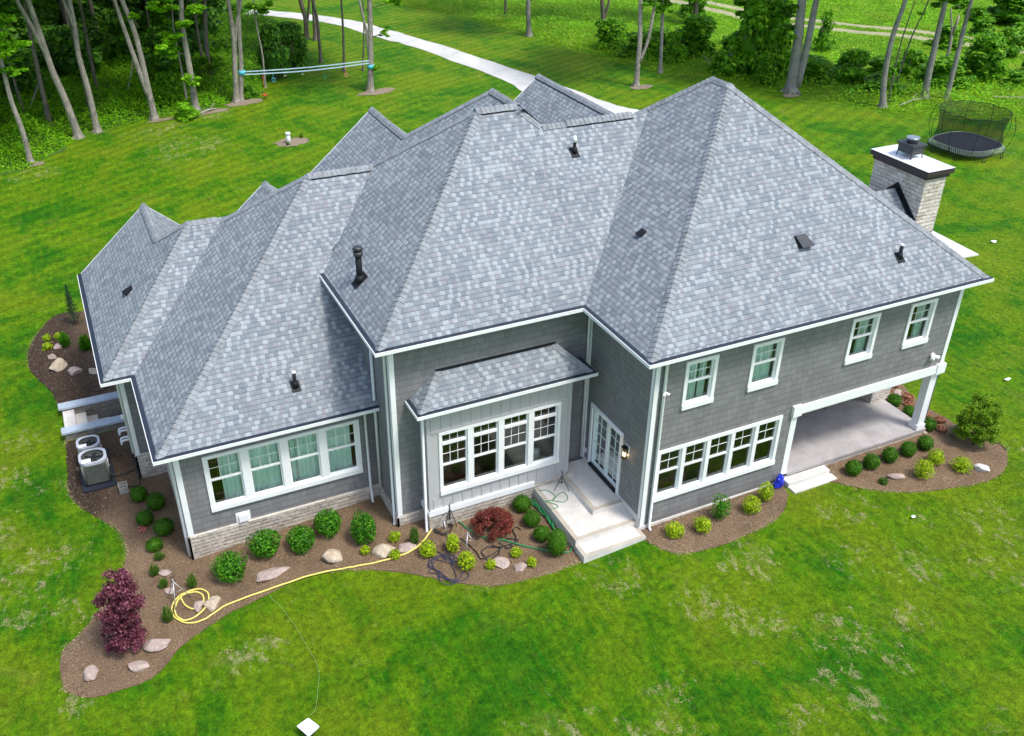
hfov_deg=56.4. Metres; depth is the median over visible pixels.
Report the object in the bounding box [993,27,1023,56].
bush
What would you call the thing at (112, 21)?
bush
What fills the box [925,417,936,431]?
boxwood
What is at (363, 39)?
tree
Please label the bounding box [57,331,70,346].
grass tuft
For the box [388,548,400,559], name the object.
lime shrub
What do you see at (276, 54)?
bush
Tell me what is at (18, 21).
bush
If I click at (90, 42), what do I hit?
bush
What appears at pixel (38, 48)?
bush
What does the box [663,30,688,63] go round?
bush
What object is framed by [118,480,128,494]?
concrete block
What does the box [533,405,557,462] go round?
window
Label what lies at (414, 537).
grass tuft
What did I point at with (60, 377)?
mulch bed
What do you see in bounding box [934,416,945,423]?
coral plant
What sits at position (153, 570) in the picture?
grass tuft
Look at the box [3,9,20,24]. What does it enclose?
bush
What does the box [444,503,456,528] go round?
tripod sprinkler
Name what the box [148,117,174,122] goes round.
bare soil
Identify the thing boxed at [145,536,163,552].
boxwood
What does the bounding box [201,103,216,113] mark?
fallen branch
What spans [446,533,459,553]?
lime shrub
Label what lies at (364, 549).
lime shrub
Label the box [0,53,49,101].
bush
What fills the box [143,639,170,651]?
boulder
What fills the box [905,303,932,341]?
window
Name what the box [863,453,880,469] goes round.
boxwood
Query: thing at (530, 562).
lime shrub
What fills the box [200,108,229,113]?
bare soil
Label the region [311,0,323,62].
tree
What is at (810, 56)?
bush
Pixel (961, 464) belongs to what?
lime shrub
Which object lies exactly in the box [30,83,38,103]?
fallen branch
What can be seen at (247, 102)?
bare soil
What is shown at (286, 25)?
bush
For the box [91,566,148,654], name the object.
maroon tree
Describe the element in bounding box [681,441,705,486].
window
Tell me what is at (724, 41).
bush
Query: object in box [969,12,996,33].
bush
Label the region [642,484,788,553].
mulch bed
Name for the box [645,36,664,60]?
bush
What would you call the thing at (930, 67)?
tree
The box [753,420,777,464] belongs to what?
window
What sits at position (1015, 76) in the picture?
bush
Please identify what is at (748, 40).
bush
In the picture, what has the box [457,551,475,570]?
lime shrub
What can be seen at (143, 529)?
coral flower
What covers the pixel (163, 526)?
boxwood
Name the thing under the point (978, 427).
weeping bush
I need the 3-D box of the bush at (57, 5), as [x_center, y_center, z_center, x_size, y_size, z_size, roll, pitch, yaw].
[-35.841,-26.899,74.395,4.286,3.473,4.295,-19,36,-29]
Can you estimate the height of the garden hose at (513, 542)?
0.122 m
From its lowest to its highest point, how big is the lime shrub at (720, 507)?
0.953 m
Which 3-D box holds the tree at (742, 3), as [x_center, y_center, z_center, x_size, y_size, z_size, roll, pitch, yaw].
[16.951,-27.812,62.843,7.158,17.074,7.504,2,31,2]
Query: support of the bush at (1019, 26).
on the meadow
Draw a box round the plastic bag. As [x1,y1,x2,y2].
[773,473,784,488]
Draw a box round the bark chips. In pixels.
[27,312,1006,696]
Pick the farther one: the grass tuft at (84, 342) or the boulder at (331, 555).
the grass tuft at (84, 342)
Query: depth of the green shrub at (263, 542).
25.34 m
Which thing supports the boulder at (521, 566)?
on the mulch bed at (157, 599)
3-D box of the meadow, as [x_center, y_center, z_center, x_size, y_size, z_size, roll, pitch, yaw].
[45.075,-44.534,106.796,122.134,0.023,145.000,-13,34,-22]
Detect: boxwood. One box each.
[129,486,147,502]
[136,509,153,525]
[145,492,164,510]
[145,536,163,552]
[152,517,174,536]
[512,494,531,512]
[522,509,540,527]
[533,525,550,541]
[546,528,567,556]
[845,459,862,475]
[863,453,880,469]
[881,446,899,462]
[887,393,901,406]
[900,441,917,456]
[902,405,913,417]
[917,435,934,450]
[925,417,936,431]
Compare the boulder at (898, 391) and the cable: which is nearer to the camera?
the cable
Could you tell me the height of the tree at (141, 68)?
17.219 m
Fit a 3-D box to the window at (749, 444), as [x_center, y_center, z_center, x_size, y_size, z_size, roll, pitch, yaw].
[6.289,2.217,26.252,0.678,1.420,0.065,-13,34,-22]
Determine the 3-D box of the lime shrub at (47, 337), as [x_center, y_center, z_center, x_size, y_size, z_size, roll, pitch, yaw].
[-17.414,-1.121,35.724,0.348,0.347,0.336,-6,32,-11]
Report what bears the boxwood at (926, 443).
on the mulch bed at (944, 474)
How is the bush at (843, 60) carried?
on the meadow
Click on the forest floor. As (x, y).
(102, 122)
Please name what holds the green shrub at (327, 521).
on the mulch bed at (157, 599)
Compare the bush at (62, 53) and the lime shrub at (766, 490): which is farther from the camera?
the bush at (62, 53)
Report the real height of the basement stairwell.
2.300 m
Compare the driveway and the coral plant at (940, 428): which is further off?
the driveway
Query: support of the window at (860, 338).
in the house
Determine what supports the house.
on the ground at (70, 210)
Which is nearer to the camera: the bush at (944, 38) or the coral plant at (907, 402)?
the coral plant at (907, 402)
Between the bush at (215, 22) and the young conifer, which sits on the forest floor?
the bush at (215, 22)
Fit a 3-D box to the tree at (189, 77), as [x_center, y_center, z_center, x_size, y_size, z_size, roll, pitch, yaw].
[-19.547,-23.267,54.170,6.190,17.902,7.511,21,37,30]
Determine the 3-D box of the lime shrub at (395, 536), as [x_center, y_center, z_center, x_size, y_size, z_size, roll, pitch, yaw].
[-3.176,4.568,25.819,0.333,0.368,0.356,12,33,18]
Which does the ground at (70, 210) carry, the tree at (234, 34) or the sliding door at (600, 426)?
the tree at (234, 34)
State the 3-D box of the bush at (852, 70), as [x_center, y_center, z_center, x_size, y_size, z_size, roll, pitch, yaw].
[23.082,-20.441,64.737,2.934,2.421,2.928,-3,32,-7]
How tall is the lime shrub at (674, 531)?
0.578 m
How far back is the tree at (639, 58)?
62.14 m
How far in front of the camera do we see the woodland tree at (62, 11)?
70.38 m
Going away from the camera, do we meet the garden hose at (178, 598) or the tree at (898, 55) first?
the garden hose at (178, 598)
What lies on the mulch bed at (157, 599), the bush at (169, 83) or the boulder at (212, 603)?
the boulder at (212, 603)
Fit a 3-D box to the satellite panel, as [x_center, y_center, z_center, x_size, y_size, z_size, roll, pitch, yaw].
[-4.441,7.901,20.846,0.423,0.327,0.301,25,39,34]
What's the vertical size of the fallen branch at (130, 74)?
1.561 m
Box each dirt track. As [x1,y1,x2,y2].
[670,0,1023,53]
[706,1,973,38]
[993,96,1022,97]
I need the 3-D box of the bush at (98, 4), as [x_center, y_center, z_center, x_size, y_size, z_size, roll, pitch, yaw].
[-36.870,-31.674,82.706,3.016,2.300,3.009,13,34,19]
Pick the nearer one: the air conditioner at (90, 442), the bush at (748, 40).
the air conditioner at (90, 442)
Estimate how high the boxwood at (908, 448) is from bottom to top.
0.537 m
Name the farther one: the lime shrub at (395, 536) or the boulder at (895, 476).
the boulder at (895, 476)
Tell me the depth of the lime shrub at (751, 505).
26.33 m
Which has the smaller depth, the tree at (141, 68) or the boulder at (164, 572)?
the boulder at (164, 572)
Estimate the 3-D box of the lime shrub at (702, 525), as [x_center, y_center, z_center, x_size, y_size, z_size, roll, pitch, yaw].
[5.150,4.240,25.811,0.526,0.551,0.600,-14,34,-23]
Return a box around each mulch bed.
[27,311,116,411]
[59,428,581,697]
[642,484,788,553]
[826,384,1007,492]
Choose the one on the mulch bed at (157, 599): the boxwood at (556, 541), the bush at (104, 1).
the boxwood at (556, 541)
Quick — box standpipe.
[285,132,290,142]
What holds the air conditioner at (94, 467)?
on the equipment pad at (98, 486)
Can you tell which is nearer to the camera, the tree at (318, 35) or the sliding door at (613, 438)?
the sliding door at (613, 438)
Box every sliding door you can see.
[591,410,607,474]
[604,424,619,487]
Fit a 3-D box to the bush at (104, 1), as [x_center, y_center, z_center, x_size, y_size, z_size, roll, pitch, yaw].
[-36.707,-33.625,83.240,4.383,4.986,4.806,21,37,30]
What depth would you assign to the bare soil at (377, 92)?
61.67 m
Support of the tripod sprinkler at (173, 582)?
on the mulch bed at (157, 599)
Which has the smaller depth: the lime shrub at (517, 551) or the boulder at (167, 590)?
the boulder at (167, 590)
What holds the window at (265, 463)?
in the house
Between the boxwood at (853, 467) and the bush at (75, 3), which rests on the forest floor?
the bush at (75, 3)
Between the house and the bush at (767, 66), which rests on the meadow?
the bush at (767, 66)
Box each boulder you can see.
[47,354,56,358]
[49,358,67,371]
[53,343,61,349]
[67,366,81,375]
[83,665,98,680]
[89,368,97,373]
[128,660,149,671]
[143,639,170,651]
[158,569,171,575]
[164,588,173,594]
[193,601,203,611]
[203,596,220,610]
[256,567,289,581]
[322,549,342,562]
[372,543,394,557]
[398,542,416,552]
[491,557,509,568]
[514,562,526,570]
[886,473,905,479]
[893,389,901,395]
[973,463,989,471]
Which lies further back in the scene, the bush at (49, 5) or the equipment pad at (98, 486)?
the bush at (49, 5)
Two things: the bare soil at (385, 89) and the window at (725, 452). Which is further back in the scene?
the bare soil at (385, 89)
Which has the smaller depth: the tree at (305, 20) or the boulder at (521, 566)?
the boulder at (521, 566)
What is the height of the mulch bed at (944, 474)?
0.106 m
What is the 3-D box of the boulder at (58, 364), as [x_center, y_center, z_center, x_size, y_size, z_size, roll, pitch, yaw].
[-16.158,-0.085,33.988,0.629,0.491,0.490,-2,32,-5]
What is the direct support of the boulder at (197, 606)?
on the mulch bed at (157, 599)
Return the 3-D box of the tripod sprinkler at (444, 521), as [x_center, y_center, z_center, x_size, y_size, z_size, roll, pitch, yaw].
[-1.809,4.217,25.865,0.459,0.682,0.450,-25,40,-36]
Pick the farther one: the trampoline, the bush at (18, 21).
the bush at (18, 21)
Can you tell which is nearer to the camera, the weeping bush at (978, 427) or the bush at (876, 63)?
the weeping bush at (978, 427)
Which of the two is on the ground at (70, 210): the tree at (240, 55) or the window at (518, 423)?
the tree at (240, 55)
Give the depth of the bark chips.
26.09 m
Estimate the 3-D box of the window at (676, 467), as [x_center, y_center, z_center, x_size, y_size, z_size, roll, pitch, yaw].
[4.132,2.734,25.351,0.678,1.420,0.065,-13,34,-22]
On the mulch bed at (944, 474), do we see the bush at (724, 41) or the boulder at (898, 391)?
the boulder at (898, 391)
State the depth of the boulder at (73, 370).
33.64 m
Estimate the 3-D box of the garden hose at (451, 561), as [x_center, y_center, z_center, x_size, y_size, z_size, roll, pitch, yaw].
[-1.751,5.151,24.936,0.955,0.070,1.508,-22,38,-33]
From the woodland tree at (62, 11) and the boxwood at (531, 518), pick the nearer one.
the boxwood at (531, 518)
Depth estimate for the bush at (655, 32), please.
72.22 m
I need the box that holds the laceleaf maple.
[470,506,514,541]
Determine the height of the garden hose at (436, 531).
0.070 m
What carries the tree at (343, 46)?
on the ground at (70, 210)
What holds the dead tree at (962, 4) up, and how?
on the meadow
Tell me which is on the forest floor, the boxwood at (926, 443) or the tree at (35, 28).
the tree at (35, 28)
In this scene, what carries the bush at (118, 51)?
on the forest floor
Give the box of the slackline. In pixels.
[238,60,373,74]
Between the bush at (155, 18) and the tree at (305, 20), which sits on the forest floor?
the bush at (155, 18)
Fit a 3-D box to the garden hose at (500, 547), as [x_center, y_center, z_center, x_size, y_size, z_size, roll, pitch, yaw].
[-0.418,4.673,25.669,1.625,0.092,1.163,-13,34,-22]
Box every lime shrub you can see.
[41,333,50,341]
[41,342,52,350]
[53,332,60,338]
[360,545,370,554]
[388,531,400,542]
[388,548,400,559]
[419,539,436,557]
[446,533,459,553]
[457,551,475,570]
[484,559,496,569]
[510,547,521,558]
[527,556,537,567]
[664,521,685,538]
[692,516,711,533]
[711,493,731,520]
[742,495,761,514]
[756,481,774,501]
[914,458,936,479]
[927,449,944,465]
[947,455,972,472]
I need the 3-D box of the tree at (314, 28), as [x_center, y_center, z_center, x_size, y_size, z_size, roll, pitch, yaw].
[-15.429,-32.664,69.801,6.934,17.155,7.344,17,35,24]
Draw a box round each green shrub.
[209,550,247,583]
[245,528,281,557]
[285,524,315,555]
[313,508,341,537]
[350,509,376,544]
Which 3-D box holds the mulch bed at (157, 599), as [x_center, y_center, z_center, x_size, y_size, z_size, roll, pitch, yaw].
[-6.485,3.760,27.629,12.865,0.711,12.470,-13,34,-22]
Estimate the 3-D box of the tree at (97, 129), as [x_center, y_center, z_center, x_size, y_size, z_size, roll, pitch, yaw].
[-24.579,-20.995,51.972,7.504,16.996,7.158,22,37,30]
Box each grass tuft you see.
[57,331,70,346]
[77,333,91,350]
[148,563,159,575]
[153,551,164,561]
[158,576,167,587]
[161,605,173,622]
[185,572,197,587]
[409,527,419,543]
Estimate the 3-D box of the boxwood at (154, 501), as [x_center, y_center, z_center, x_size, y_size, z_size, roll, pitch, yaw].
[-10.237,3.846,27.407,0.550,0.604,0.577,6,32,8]
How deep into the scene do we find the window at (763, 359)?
25.16 m
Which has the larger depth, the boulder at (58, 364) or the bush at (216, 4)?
the bush at (216, 4)
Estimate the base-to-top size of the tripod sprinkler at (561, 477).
0.612 m
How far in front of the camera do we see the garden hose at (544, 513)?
26.56 m
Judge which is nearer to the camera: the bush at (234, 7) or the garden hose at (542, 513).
the garden hose at (542, 513)
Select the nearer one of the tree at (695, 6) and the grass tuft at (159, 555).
the grass tuft at (159, 555)
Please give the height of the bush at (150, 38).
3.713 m
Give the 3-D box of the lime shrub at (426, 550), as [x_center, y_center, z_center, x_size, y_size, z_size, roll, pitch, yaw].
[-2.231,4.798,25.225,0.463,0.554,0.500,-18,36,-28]
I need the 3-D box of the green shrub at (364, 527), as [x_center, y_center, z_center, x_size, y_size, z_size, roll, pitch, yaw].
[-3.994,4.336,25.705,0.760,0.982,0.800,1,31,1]
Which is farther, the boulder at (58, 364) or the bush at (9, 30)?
the bush at (9, 30)
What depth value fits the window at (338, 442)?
26.34 m
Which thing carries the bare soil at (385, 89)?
on the ground at (70, 210)
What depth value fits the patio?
26.15 m
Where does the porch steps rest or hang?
on the ground at (70, 210)
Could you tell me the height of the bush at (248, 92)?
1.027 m
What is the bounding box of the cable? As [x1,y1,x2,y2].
[249,565,318,714]
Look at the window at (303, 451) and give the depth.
25.97 m
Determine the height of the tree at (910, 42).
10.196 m
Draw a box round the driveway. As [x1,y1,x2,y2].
[246,10,638,113]
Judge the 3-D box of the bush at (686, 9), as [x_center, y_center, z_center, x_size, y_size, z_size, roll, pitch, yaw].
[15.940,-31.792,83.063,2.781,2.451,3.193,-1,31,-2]
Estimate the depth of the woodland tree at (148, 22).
64.62 m
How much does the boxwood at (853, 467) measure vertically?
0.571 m
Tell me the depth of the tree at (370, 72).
60.12 m
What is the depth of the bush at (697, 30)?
69.83 m
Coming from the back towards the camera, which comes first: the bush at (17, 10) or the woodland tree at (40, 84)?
the bush at (17, 10)
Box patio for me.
[534,458,645,562]
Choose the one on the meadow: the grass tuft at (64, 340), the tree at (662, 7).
the tree at (662, 7)
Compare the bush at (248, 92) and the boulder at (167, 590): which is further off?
the bush at (248, 92)
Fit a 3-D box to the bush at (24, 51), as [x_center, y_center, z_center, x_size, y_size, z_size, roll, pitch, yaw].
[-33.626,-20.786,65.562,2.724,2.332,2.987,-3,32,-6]
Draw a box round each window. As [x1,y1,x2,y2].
[206,452,245,504]
[247,442,284,494]
[287,433,321,484]
[325,424,357,474]
[442,429,467,488]
[473,421,497,479]
[504,413,527,471]
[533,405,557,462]
[657,449,680,494]
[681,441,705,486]
[685,359,713,402]
[706,434,730,479]
[730,427,754,471]
[751,342,779,384]
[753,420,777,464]
[848,317,875,357]
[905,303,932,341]
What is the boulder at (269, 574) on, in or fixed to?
on the mulch bed at (157, 599)
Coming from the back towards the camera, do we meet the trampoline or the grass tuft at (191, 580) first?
the trampoline
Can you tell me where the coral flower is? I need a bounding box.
[137,526,145,531]
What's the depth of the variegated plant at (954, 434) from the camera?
29.60 m
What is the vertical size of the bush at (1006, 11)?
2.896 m
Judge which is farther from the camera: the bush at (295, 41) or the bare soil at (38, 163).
the bush at (295, 41)
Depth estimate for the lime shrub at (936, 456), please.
28.25 m
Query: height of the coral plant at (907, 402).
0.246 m
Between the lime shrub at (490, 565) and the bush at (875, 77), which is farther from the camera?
the bush at (875, 77)
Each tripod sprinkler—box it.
[167,575,190,609]
[434,512,448,536]
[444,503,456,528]
[460,528,476,550]
[554,469,568,490]
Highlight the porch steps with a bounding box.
[784,465,837,493]
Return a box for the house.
[77,73,994,559]
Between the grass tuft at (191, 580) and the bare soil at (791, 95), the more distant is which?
the bare soil at (791, 95)
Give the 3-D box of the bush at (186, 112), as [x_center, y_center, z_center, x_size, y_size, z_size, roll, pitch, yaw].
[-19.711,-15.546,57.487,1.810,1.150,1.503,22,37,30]
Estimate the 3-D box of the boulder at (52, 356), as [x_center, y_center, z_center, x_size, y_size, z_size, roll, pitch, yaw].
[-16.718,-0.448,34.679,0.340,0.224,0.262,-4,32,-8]
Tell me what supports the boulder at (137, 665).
on the mulch bed at (157, 599)
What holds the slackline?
attached to the tree at (370, 72)
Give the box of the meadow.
[388,0,1023,122]
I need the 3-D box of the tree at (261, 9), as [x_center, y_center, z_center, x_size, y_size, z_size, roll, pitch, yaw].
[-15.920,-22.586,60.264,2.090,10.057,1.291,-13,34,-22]
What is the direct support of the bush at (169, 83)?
on the forest floor
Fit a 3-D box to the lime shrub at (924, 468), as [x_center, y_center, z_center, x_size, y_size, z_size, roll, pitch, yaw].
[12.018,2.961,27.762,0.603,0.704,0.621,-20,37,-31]
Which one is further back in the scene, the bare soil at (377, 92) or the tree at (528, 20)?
the tree at (528, 20)
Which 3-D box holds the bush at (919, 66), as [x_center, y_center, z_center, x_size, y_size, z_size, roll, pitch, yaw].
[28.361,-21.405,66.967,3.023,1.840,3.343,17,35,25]
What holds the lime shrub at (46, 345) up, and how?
on the mulch bed at (60, 377)
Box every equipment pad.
[80,448,110,469]
[80,465,116,493]
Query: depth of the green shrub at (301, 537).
25.48 m
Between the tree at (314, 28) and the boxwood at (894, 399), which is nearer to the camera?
the boxwood at (894, 399)
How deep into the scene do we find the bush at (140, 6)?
78.58 m
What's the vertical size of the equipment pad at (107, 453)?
0.105 m
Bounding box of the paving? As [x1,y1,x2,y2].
[932,231,978,257]
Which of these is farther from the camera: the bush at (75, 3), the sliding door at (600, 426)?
the bush at (75, 3)
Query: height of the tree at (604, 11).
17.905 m
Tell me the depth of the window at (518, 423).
26.00 m
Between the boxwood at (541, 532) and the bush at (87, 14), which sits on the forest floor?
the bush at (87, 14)
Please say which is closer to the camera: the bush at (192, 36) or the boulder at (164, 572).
the boulder at (164, 572)
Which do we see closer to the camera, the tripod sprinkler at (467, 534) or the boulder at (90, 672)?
the boulder at (90, 672)
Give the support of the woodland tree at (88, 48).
on the forest floor
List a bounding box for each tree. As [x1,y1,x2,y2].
[0,0,45,120]
[0,12,34,162]
[15,0,85,139]
[22,0,53,127]
[58,0,66,26]
[62,0,102,133]
[63,6,68,25]
[65,0,90,118]
[78,0,101,101]
[87,0,97,30]
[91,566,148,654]
[113,0,159,120]
[136,0,206,110]
[145,0,156,72]
[171,3,188,104]
[191,0,225,82]
[192,0,206,76]
[226,0,241,103]
[236,0,244,101]
[243,0,273,87]
[298,0,310,38]
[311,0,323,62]
[312,0,317,40]
[340,0,345,72]
[358,0,402,92]
[361,0,364,70]
[503,0,507,16]
[525,0,533,36]
[600,0,609,19]
[631,0,658,86]
[643,0,674,73]
[688,0,700,13]
[733,0,794,72]
[771,0,818,93]
[877,0,907,108]
[887,0,914,101]
[896,0,928,82]
[917,0,974,56]
[918,0,960,98]
[941,0,989,99]
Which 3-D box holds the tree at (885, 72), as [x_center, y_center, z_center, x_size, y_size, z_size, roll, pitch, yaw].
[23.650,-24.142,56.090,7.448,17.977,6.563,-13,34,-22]
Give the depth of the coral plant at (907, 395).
31.32 m
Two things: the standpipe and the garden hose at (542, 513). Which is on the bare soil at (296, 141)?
the standpipe
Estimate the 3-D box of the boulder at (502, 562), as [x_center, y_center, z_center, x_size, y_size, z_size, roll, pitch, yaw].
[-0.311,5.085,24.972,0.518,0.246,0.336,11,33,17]
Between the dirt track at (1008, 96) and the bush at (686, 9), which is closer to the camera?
the dirt track at (1008, 96)
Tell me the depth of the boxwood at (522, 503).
26.56 m
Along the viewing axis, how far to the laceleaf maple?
25.74 m
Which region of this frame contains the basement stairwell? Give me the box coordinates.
[58,391,124,440]
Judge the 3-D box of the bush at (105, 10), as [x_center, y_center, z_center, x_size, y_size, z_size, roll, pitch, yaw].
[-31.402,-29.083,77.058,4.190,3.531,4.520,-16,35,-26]
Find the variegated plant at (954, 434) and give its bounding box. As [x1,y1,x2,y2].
[949,424,960,436]
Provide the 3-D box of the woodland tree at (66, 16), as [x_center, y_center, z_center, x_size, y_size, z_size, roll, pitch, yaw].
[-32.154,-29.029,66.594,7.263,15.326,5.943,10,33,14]
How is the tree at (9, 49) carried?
on the forest floor
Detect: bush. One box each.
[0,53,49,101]
[1,21,18,47]
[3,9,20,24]
[8,14,22,39]
[11,8,58,47]
[13,47,41,71]
[22,24,47,53]
[28,0,63,24]
[34,25,101,80]
[40,24,105,81]
[51,1,60,10]
[56,0,100,22]
[58,6,97,24]
[75,17,106,45]
[85,36,99,63]
[93,1,104,13]
[94,0,111,7]
[97,6,146,62]
[99,0,144,29]
[107,27,146,67]
[132,0,150,14]
[136,24,197,81]
[138,0,171,35]
[154,71,186,108]
[164,0,231,57]
[172,101,200,121]
[196,0,223,17]
[208,7,222,36]
[214,0,244,15]
[243,81,259,98]
[256,21,290,80]
[277,21,307,49]
[280,29,308,68]
[593,17,628,49]
[608,19,626,37]
[614,30,652,57]
[642,25,670,49]
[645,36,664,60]
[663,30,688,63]
[667,14,717,58]
[679,0,707,17]
[706,51,732,74]
[708,34,739,60]
[721,0,779,80]
[752,49,778,84]
[765,0,793,79]
[802,58,832,83]
[806,54,836,75]
[812,8,835,51]
[829,49,871,83]
[834,52,866,68]
[856,71,907,91]
[866,55,892,74]
[891,48,919,80]
[892,49,928,74]
[917,55,976,89]
[924,24,970,49]
[948,52,963,74]
[952,391,1006,447]
[958,31,1009,82]
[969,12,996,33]
[984,0,1023,26]
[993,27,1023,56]
[1001,69,1023,88]
[1004,21,1023,46]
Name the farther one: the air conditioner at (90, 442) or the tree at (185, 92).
the tree at (185, 92)
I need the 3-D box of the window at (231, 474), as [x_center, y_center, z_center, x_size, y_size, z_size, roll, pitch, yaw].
[-7.488,2.844,25.114,0.932,1.690,0.252,-13,34,-22]
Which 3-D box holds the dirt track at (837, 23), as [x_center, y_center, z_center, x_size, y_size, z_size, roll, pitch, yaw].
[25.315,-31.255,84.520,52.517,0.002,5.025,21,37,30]
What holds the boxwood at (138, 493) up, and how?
on the mulch bed at (157, 599)
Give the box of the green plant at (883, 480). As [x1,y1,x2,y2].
[879,477,888,484]
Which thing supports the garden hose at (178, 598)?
on the mulch bed at (157, 599)
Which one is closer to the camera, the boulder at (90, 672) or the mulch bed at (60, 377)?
the boulder at (90, 672)
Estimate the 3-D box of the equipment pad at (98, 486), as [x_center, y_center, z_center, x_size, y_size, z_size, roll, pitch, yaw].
[-12.393,3.352,28.632,0.940,0.105,1.020,-13,34,-22]
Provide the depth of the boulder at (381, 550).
25.35 m
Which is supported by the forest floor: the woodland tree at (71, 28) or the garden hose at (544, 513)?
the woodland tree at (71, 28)
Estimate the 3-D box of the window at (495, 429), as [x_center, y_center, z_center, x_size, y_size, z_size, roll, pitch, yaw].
[-0.724,2.208,25.695,0.738,1.810,0.090,-13,34,-22]
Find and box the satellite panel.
[297,718,318,735]
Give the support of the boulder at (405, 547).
on the mulch bed at (157, 599)
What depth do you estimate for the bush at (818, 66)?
64.66 m
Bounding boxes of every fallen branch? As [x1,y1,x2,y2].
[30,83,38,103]
[127,60,134,90]
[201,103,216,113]
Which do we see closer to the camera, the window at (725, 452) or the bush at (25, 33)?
the window at (725, 452)
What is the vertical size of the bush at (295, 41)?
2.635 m
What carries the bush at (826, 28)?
on the meadow
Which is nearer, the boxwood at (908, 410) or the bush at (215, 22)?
the boxwood at (908, 410)
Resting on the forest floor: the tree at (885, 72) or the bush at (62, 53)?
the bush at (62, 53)
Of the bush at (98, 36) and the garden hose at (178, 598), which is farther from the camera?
the bush at (98, 36)
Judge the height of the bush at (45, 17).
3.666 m
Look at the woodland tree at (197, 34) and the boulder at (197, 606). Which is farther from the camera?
the woodland tree at (197, 34)
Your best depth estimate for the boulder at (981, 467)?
28.11 m
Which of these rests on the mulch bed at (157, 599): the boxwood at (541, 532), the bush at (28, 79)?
the boxwood at (541, 532)
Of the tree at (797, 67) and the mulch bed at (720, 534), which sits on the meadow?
the tree at (797, 67)
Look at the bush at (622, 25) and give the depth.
75.90 m
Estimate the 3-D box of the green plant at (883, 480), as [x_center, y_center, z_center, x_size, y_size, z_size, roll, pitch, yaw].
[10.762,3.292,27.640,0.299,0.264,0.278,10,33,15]
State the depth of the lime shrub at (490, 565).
24.77 m
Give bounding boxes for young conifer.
[63,284,82,325]
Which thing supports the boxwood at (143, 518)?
on the mulch bed at (157, 599)
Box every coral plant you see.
[902,392,914,400]
[903,400,913,405]
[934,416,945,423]
[936,424,947,432]
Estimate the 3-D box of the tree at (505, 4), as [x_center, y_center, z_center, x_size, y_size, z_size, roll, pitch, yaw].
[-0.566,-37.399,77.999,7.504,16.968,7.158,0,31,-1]
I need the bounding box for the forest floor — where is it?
[0,8,269,173]
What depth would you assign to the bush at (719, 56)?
66.63 m
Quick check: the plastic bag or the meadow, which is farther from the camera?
the meadow
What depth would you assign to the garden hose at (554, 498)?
26.60 m
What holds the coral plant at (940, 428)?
on the mulch bed at (944, 474)
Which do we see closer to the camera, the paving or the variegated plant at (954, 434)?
the variegated plant at (954, 434)
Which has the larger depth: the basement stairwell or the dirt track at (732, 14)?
the dirt track at (732, 14)
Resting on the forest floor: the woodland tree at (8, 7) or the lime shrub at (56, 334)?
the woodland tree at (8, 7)
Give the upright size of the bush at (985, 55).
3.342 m
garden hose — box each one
[171,529,431,623]
[427,542,468,584]
[434,523,452,534]
[458,521,571,552]
[461,527,520,559]
[530,498,553,529]
[531,500,554,528]
[539,490,567,509]
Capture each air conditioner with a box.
[76,435,101,453]
[78,447,111,486]
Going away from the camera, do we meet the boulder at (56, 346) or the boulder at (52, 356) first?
the boulder at (52, 356)
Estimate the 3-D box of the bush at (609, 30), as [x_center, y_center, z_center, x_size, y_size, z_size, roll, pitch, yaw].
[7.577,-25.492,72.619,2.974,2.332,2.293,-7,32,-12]
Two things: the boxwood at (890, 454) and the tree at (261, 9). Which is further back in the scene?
the tree at (261, 9)
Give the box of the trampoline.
[927,100,1015,162]
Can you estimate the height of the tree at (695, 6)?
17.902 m
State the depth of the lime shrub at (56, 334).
35.76 m
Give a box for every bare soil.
[25,161,44,166]
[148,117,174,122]
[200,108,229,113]
[226,98,262,106]
[273,137,308,146]
[356,90,391,95]
[377,88,395,90]
[631,84,652,89]
[782,93,801,96]
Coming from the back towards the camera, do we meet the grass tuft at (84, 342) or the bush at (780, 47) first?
the bush at (780, 47)
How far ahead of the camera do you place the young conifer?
36.33 m
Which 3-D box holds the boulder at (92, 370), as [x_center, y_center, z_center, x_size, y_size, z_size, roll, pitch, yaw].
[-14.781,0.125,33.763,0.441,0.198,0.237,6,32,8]
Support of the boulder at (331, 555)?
on the mulch bed at (157, 599)
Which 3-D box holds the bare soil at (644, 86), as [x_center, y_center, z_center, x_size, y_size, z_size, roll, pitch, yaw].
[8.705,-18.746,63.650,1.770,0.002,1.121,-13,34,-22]
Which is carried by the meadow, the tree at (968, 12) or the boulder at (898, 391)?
the tree at (968, 12)
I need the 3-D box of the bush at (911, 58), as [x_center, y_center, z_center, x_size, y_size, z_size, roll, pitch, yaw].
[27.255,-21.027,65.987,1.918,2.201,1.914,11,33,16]

